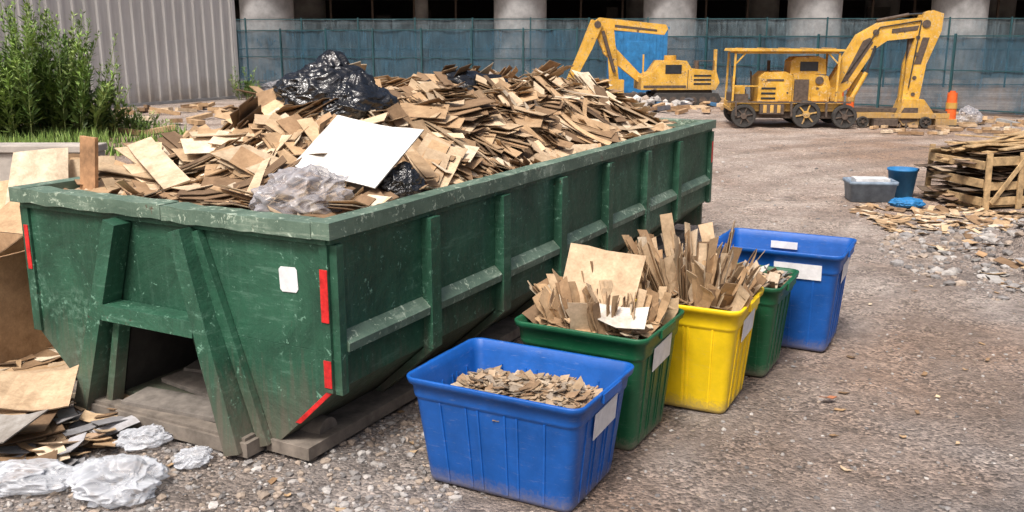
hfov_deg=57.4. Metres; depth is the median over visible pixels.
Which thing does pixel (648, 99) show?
rubble heap
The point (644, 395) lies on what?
green storage bin
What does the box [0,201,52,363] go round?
cardboard box
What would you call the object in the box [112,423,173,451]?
plastic bag
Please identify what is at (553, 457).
blue storage bin
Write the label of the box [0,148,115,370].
loose cardboard
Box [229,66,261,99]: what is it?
weed plant
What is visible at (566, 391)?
cardboard chips
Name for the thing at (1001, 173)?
scrap wood
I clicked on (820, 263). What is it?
blue storage bin
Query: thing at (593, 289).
cardboard sheets
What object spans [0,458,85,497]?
plastic bag
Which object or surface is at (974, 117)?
plastic bag
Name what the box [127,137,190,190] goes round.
wooden plank
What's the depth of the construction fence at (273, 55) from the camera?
42.27 m
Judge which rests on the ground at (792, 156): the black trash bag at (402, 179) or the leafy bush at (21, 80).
the leafy bush at (21, 80)
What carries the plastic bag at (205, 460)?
on the ground at (792, 156)
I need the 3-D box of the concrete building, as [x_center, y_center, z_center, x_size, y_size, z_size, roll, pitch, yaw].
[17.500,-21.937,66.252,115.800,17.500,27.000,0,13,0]
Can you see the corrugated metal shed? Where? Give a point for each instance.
(173, 51)
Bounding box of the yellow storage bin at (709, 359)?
[635,287,763,413]
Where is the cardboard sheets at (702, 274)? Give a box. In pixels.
[621,213,767,310]
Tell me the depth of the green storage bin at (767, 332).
6.73 m
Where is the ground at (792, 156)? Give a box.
[0,88,1023,511]
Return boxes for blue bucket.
[887,166,918,196]
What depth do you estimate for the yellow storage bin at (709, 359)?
6.07 m
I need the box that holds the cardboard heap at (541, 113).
[63,60,675,217]
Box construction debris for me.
[36,97,1023,134]
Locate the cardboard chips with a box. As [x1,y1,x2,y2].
[450,365,602,421]
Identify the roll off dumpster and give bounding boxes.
[8,118,715,460]
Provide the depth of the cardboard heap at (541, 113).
7.08 m
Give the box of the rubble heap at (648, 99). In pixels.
[489,70,693,106]
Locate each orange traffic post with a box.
[846,87,854,107]
[945,91,958,126]
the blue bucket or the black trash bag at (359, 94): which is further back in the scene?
the blue bucket
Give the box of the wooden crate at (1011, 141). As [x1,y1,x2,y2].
[923,130,1023,210]
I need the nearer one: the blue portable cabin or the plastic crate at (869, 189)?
the plastic crate at (869, 189)
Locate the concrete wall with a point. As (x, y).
(7, 150)
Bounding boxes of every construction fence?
[236,17,1023,37]
[236,27,606,88]
[667,33,1023,114]
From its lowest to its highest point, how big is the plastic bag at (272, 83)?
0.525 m
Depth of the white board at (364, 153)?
6.12 m
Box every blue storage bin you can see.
[406,338,633,511]
[716,228,856,351]
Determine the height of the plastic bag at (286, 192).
0.315 m
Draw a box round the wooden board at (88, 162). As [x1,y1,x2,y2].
[80,136,97,189]
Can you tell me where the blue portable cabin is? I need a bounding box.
[607,27,669,92]
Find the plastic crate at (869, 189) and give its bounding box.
[843,176,898,201]
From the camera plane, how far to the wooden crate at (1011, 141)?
13.55 m
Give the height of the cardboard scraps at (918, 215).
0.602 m
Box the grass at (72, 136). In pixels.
[0,119,186,155]
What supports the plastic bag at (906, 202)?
on the ground at (792, 156)
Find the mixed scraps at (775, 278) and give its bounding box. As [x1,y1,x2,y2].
[743,260,792,295]
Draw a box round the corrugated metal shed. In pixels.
[0,0,240,107]
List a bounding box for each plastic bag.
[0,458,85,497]
[65,453,169,509]
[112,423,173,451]
[172,445,213,469]
[249,164,354,214]
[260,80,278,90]
[888,197,925,207]
[956,105,984,123]
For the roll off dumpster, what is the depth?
5.82 m
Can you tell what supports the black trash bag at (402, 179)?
on the cardboard heap at (541, 113)
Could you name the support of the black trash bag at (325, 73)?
on the cardboard heap at (541, 113)
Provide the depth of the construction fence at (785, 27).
47.52 m
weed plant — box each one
[108,105,172,132]
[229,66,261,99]
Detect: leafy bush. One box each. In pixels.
[0,0,122,138]
[30,12,130,135]
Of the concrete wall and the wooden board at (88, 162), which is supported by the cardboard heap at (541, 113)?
the wooden board at (88, 162)
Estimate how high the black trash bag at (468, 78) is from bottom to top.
0.288 m
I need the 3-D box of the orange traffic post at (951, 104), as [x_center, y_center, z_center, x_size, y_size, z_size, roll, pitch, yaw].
[12.100,-4.042,25.754,0.480,1.000,0.480,0,13,0]
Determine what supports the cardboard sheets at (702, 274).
in the yellow storage bin at (709, 359)
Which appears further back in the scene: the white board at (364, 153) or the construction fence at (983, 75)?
the construction fence at (983, 75)
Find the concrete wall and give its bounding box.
[0,143,107,180]
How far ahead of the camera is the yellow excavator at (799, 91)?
25.72 m
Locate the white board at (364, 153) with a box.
[294,115,423,188]
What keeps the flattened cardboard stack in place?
on the ground at (792, 156)
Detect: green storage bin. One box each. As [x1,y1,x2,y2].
[514,302,683,449]
[737,262,798,376]
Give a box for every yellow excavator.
[567,18,721,105]
[723,10,956,128]
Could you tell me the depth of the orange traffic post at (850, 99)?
29.47 m
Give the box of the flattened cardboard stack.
[0,364,139,483]
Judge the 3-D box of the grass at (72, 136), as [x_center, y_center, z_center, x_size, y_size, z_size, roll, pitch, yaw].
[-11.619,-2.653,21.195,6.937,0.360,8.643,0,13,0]
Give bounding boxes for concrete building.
[234,0,1023,37]
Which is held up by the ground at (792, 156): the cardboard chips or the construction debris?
the construction debris
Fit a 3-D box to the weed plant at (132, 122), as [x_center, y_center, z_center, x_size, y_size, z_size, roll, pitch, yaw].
[-9.853,-3.611,24.341,2.069,0.811,1.493,0,13,0]
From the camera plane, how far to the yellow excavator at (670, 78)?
34.12 m
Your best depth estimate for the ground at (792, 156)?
6.21 m
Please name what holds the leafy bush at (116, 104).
on the ground at (792, 156)
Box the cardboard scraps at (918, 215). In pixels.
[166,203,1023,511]
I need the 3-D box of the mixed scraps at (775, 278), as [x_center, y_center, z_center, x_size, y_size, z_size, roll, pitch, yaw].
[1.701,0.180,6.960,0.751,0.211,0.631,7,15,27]
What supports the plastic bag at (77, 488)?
on the ground at (792, 156)
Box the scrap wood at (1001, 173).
[914,140,1023,203]
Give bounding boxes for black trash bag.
[273,49,365,110]
[318,70,400,119]
[377,161,426,199]
[425,69,507,90]
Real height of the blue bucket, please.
0.430 m
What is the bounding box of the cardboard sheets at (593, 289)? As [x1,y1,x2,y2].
[522,243,678,339]
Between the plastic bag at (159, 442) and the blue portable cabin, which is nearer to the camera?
the plastic bag at (159, 442)

